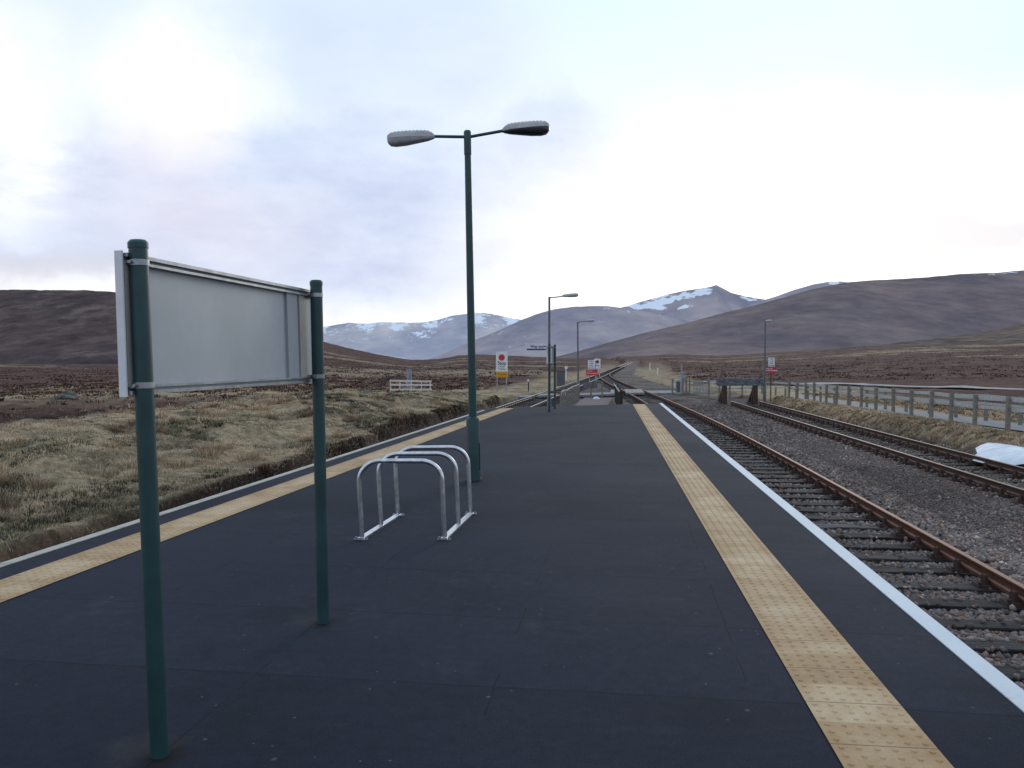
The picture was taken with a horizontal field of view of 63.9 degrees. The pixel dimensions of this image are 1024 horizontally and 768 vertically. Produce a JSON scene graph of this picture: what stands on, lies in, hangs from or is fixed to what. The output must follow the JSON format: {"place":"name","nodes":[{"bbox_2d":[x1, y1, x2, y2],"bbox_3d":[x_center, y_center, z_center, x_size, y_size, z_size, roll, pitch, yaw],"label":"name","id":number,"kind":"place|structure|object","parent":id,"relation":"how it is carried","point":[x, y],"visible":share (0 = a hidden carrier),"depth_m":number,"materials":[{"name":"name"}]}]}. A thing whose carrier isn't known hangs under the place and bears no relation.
{"place":"outdoors","nodes":[
{"label":"outdoors","id":0,"kind":"place"},
{"bbox_2d":[0,290,329,364],"bbox_3d":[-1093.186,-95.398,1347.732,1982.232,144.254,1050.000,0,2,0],"label":"brown hill","id":1,"kind":"structure","parent":0,"point":[65,327],"depth_m":1174.79,"materials":[{"name":"brown plant"}]},
{"bbox_2d":[323,313,519,359],"bbox_3d":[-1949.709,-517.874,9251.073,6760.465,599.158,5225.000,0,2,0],"label":"mountain","id":2,"kind":"structure","parent":0,"point":[420,340],"depth_m":8574.57,"materials":[{"name":"grey stone"}]},
{"bbox_2d":[0,342,1023,658],"bbox_3d":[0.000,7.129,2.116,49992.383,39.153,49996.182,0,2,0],"label":"ground","id":3,"kind":"structure","parent":0,"point":[648,372],"depth_m":42.20,"materials":[{"name":"brown plant"}]},
{"bbox_2d":[56,392,78,399],"bbox_3d":[-25.717,0.723,47.584,1.259,0.556,0.955,0,2,0],"label":"boulder","id":4,"kind":"object","parent":3,"relation":"on","point":[68,395],"visible":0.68,"depth_m":47.30,"materials":[{"name":"grey stone"}]},
{"bbox_2d":[85,412,101,415],"bbox_3d":[-17.424,1.375,34.368,0.958,0.436,0.809,0,2,0],"label":"boulder","id":5,"kind":"object","parent":3,"relation":"on","point":[91,413],"visible":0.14,"depth_m":34.24,"materials":[{"name":"grey stone"}]},
{"bbox_2d":[0,392,480,541],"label":"heather","id":6,"kind":"object","parent":3,"relation":"on","point":[32,522],"visible":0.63,"depth_m":14.76,"materials":[{"name":"brown plant"}]},
{"bbox_2d":[0,389,499,559],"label":"grass","id":7,"kind":"structure","parent":3,"relation":"on","point":[256,425],"depth_m":18.27,"materials":[{"name":"brown plant"}]},
{"bbox_2d":[0,379,513,424],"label":"heather","id":8,"kind":"object","parent":3,"relation":"on","point":[296,393],"visible":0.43,"depth_m":55.75,"materials":[{"name":"plant"}]},
{"bbox_2d":[248,395,498,477],"bbox_3d":[-2.915,1.231,29.991,0.863,0.811,29.450,0,2,8],"label":"heather","id":9,"kind":"object","parent":3,"relation":"on","point":[375,430],"visible":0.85,"depth_m":24.80,"materials":[{"name":"brown plant"}]},
{"bbox_2d":[407,366,411,388],"bbox_3d":[-7.886,-0.342,63.018,0.385,2.125,0.100,0,2,0],"label":"marker post","id":10,"kind":"object","parent":3,"relation":"on","point":[409,373],"visible":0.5,"depth_m":62.97,"materials":[{"name":"grey metal"}]},
{"bbox_2d":[390,380,431,390],"bbox_3d":[-7.380,0.266,60.050,3.104,1.140,0.080,0,2,0],"label":"white fence","id":11,"kind":"object","parent":3,"relation":"on","point":[411,384],"visible":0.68,"depth_m":60.00,"materials":[{"name":"paint"}]},
{"bbox_2d":[496,352,507,390],"bbox_3d":[-0.694,-0.782,57.033,0.830,2.917,0.108,0,2,0],"label":"stop board","id":12,"kind":"object","parent":3,"relation":"on","point":[501,364],"visible":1,"depth_m":56.97,"materials":[{"name":"white metal"}]},
{"bbox_2d":[0,403,1023,767],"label":"platform","id":13,"kind":"structure","parent":3,"relation":"on","point":[658,585],"depth_m":4.53,"materials":[{"name":"asphalt"}]},
{"bbox_2d":[114,239,328,758],"bbox_3d":[-1.241,0.461,3.902,0.144,2.046,1.757,-1,2,9],"label":"station sign","id":14,"kind":"object","parent":13,"relation":"on","point":[182,327],"visible":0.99,"depth_m":3.47,"materials":[{"name":"grey metal"}]},
{"bbox_2d":[354,445,476,540],"bbox_3d":[-0.825,0.939,7.372,0.793,0.674,1.278,0,2,8],"label":"bicycle stand","id":15,"kind":"object","parent":13,"relation":"on","point":[396,460],"visible":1,"depth_m":7.32,"materials":[{"name":"metal"}]},
{"bbox_2d":[387,120,549,480],"bbox_3d":[-0.530,-0.986,10.093,1.980,4.464,0.203,0,2,-3],"label":"lamp post","id":16,"kind":"object","parent":13,"relation":"on","point":[412,137],"visible":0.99,"depth_m":10.04,"materials":[{"name":"green metal"}]},
{"bbox_2d":[547,343,555,411],"bbox_3d":[1.157,-0.152,24.135,0.127,2.045,1.784,0,2,9],"label":"station sign","id":17,"kind":"object","parent":13,"relation":"on","point":[551,354],"visible":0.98,"depth_m":23.31,"materials":[{"name":"metal"}]},
{"bbox_2d":[525,344,547,349],"bbox_3d":[0.703,-1.045,23.152,0.645,0.185,0.054,0,2,0],"label":"direction sign","id":18,"kind":"object","parent":17,"relation":"attached to","point":[535,346],"visible":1,"depth_m":23.13,"materials":[{"name":"white metal"}]},
{"bbox_2d":[0,343,1023,396],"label":"heather","id":19,"kind":"object","parent":3,"relation":"on","point":[381,379],"visible":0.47,"depth_m":118.94,"materials":[{"name":"brown plant"}]},
{"bbox_2d":[556,371,564,385],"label":"equipment cabinet","id":20,"kind":"object","parent":3,"relation":"on","point":[560,378],"visible":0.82,"depth_m":77.77,"materials":[{"name":"grey metal"}]},
{"bbox_2d":[547,293,577,405],"bbox_3d":[2.097,-1.138,33.981,1.284,5.221,0.220,0,2,0],"label":"lamp post","id":21,"kind":"object","parent":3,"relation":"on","point":[571,295],"visible":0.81,"depth_m":33.89,"materials":[{"name":"grey metal"}]},
{"bbox_2d":[496,362,631,407],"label":"railway track","id":22,"kind":"structure","parent":3,"relation":"on","point":[526,402],"depth_m":53.20,"materials":[{"name":"metal"}]},
{"bbox_2d":[577,319,593,398],"bbox_3d":[4.265,-1.440,47.578,1.054,4.593,0.220,-1,2,0],"label":"lamp post","id":23,"kind":"object","parent":3,"relation":"on","point":[590,320],"visible":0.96,"depth_m":47.53,"materials":[{"name":"grey metal"}]},
{"bbox_2d":[586,360,597,392],"bbox_3d":[5.534,-0.416,57.038,0.800,2.484,0.082,0,2,0],"label":"warning sign","id":24,"kind":"object","parent":3,"relation":"on","point":[591,365],"visible":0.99,"depth_m":56.99,"materials":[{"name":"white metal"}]},
{"bbox_2d":[575,398,611,405],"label":"ramp","id":25,"kind":"structure","parent":3,"relation":"on","point":[592,401],"depth_m":34.04,"materials":[{"name":"grey concrete"}]},
{"bbox_2d":[560,384,578,405],"bbox_3d":[2.715,0.622,37.283,0.126,1.286,17.678,0,2,7],"label":"wooden fence","id":26,"kind":"object","parent":25,"relation":"on","point":[574,394],"visible":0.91,"depth_m":37.26,"materials":[{"name":"grey wood"}]},
{"bbox_2d":[583,381,602,397],"bbox_3d":[4.600,0.355,46.667,1.120,1.030,0.120,0,2,0],"label":"barrier","id":27,"kind":"object","parent":25,"relation":"on","point":[590,385],"visible":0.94,"depth_m":46.60,"materials":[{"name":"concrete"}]},
{"bbox_2d":[614,383,622,404],"bbox_3d":[4.784,0.607,37.292,0.170,1.316,17.726,0,2,7],"label":"wooden fence","id":28,"kind":"object","parent":25,"relation":"on","point":[618,395],"visible":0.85,"depth_m":32.00,"materials":[{"name":"brown wood"}]},
{"bbox_2d":[594,356,599,392],"bbox_3d":[6.178,-0.673,59.535,0.450,2.648,0.084,0,2,0],"label":"stop board","id":29,"kind":"object","parent":3,"relation":"on","point":[597,363],"visible":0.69,"depth_m":59.48,"materials":[{"name":"white metal"}]},
{"bbox_2d":[518,390,678,398],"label":"crossing approach","id":30,"kind":"structure","parent":3,"relation":"on","point":[662,392],"depth_m":55.14,"materials":[{"name":"grey concrete"}]},
{"bbox_2d":[675,379,679,391],"bbox_3d":[11.824,0.168,58.632,0.490,1.080,0.460,0,2,0],"label":"equipment cabinet","id":31,"kind":"object","parent":3,"relation":"on","point":[678,386],"visible":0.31,"depth_m":58.44,"materials":[{"name":"grey metal"}]},
{"bbox_2d":[671,378,689,394],"bbox_3d":[11.629,0.248,56.554,1.284,1.288,0.156,0,2,0],"label":"wooden fence","id":32,"kind":"object","parent":3,"relation":"on","point":[682,392],"visible":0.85,"depth_m":56.49,"materials":[{"name":"grey wood"}]},
{"bbox_2d":[680,364,684,391],"bbox_3d":[12.047,-0.348,57.995,0.352,2.150,0.194,0,2,16],"label":"control pole","id":33,"kind":"object","parent":3,"relation":"on","point":[681,379],"visible":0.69,"depth_m":57.94,"materials":[{"name":"metal"}]},
{"bbox_2d":[685,377,714,394],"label":"gate","id":34,"kind":"structure","parent":3,"relation":"on","point":[686,383],"depth_m":56.52,"materials":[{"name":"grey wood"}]},
{"bbox_2d":[413,398,1023,689],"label":"ballast","id":35,"kind":"structure","parent":3,"relation":"on","point":[1002,557],"depth_m":13.05,"materials":[{"name":"gravel"}]},
{"bbox_2d":[707,379,762,398],"bbox_3d":[14.306,0.349,52.539,3.946,1.328,0.185,0,2,-15],"label":"wooden fence","id":36,"kind":"object","parent":3,"relation":"on","point":[729,389],"visible":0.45,"depth_m":52.39,"materials":[{"name":"grey wood"}]},
{"bbox_2d":[716,378,762,404],"bbox_3d":[12.450,0.413,45.433,2.500,1.472,1.700,0,2,0],"label":"buffer stop","id":37,"kind":"object","parent":3,"relation":"on","point":[724,383],"visible":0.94,"depth_m":44.77,"materials":[{"name":"metal"}]},
{"bbox_2d":[763,320,771,401],"bbox_3d":[13.988,-1.282,44.982,0.446,4.484,0.220,0,2,0],"label":"lamp post","id":38,"kind":"object","parent":3,"relation":"on","point":[764,392],"visible":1,"depth_m":44.95,"materials":[{"name":"grey metal"}]},
{"bbox_2d":[766,358,775,400],"bbox_3d":[14.671,-0.222,46.538,0.684,2.531,0.082,0,2,0],"label":"warning sign","id":39,"kind":"object","parent":3,"relation":"on","point":[770,368],"visible":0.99,"depth_m":46.48,"materials":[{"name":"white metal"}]},
{"bbox_2d":[597,374,1023,681],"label":"railway track","id":40,"kind":"structure","parent":3,"relation":"on","point":[965,564],"depth_m":11.40,"materials":[{"name":"metal"}]},
{"bbox_2d":[537,389,644,397],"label":"crossing deck","id":41,"kind":"structure","parent":40,"relation":"on","point":[636,391],"depth_m":55.44,"materials":[{"name":"grey concrete"}]},
{"bbox_2d":[730,401,1023,507],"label":"railway track","id":42,"kind":"structure","parent":3,"relation":"on","point":[999,487],"depth_m":21.29,"materials":[{"name":"metal"}]},
{"bbox_2d":[774,381,1023,424],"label":"wooden fence","id":43,"kind":"object","parent":3,"relation":"on","point":[1020,414],"visible":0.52,"depth_m":30.33,"materials":[{"name":"grey wood"}]},
{"bbox_2d":[788,381,1023,430],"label":"wooden fence","id":44,"kind":"object","parent":3,"relation":"on","point":[975,406],"visible":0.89,"depth_m":29.43,"materials":[{"name":"grey wood"}]},
{"bbox_2d":[802,391,1023,422],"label":"grass","id":45,"kind":"structure","parent":3,"relation":"on","point":[943,408],"depth_m":39.52,"materials":[{"name":"brown plant"}]},
{"bbox_2d":[973,442,1023,464],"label":"snow patch","id":46,"kind":"object","parent":3,"relation":"on","point":[1010,454],"visible":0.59,"depth_m":19.22,"materials":[{"name":"white snow"}]},
{"bbox_2d":[0,0,1023,326],"label":"sky","id":47,"kind":"structure","parent":0,"point":[759,149],"materials":[{"name":"white"}]},
{"bbox_2d":[431,306,690,358],"bbox_3d":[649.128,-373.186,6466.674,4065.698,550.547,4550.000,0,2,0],"label":"mountain","id":48,"kind":"structure","parent":0,"point":[609,324],"depth_m":6129.78,"materials":[{"name":"grey stone"}]},
{"bbox_2d":[621,285,764,321],"bbox_3d":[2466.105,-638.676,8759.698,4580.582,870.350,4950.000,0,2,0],"label":"snowy peak","id":49,"kind":"structure","parent":0,"point":[694,304],"depth_m":8576.76,"materials":[{"name":"grey stone"}]},
{"bbox_2d":[556,270,1023,358],"bbox_3d":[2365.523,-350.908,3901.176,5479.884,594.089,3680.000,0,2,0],"label":"brown hill","id":50,"kind":"structure","parent":0,"point":[867,313],"depth_m":3535.14,"materials":[{"name":"brown plant"}]},
{"bbox_2d":[747,281,845,306],"bbox_3d":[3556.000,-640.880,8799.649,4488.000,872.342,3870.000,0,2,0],"label":"back hill","id":51,"kind":"structure","parent":0,"point":[807,288],"depth_m":8535.91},
{"bbox_2d":[704,381,1023,389],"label":"gravel road","id":52,"kind":"structure","parent":0,"point":[913,386],"depth_m":68.55,"materials":[{"name":"grey gravel"}]},
{"bbox_2d":[761,396,1023,465],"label":"grass","id":53,"kind":"structure","parent":0,"point":[920,420],"depth_m":27.36,"materials":[{"name":"brown plant"}]},
{"bbox_2d":[777,395,1023,430],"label":"path","id":54,"kind":"structure","parent":0,"point":[1001,424],"depth_m":30.05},
{"bbox_2d":[877,323,1023,345],"bbox_3d":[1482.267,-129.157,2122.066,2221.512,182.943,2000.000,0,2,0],"label":"olive hill","id":55,"kind":"structure","parent":0,"point":[1013,334],"depth_m":2287.67,"materials":[{"name":"brown plant"}]}
]}

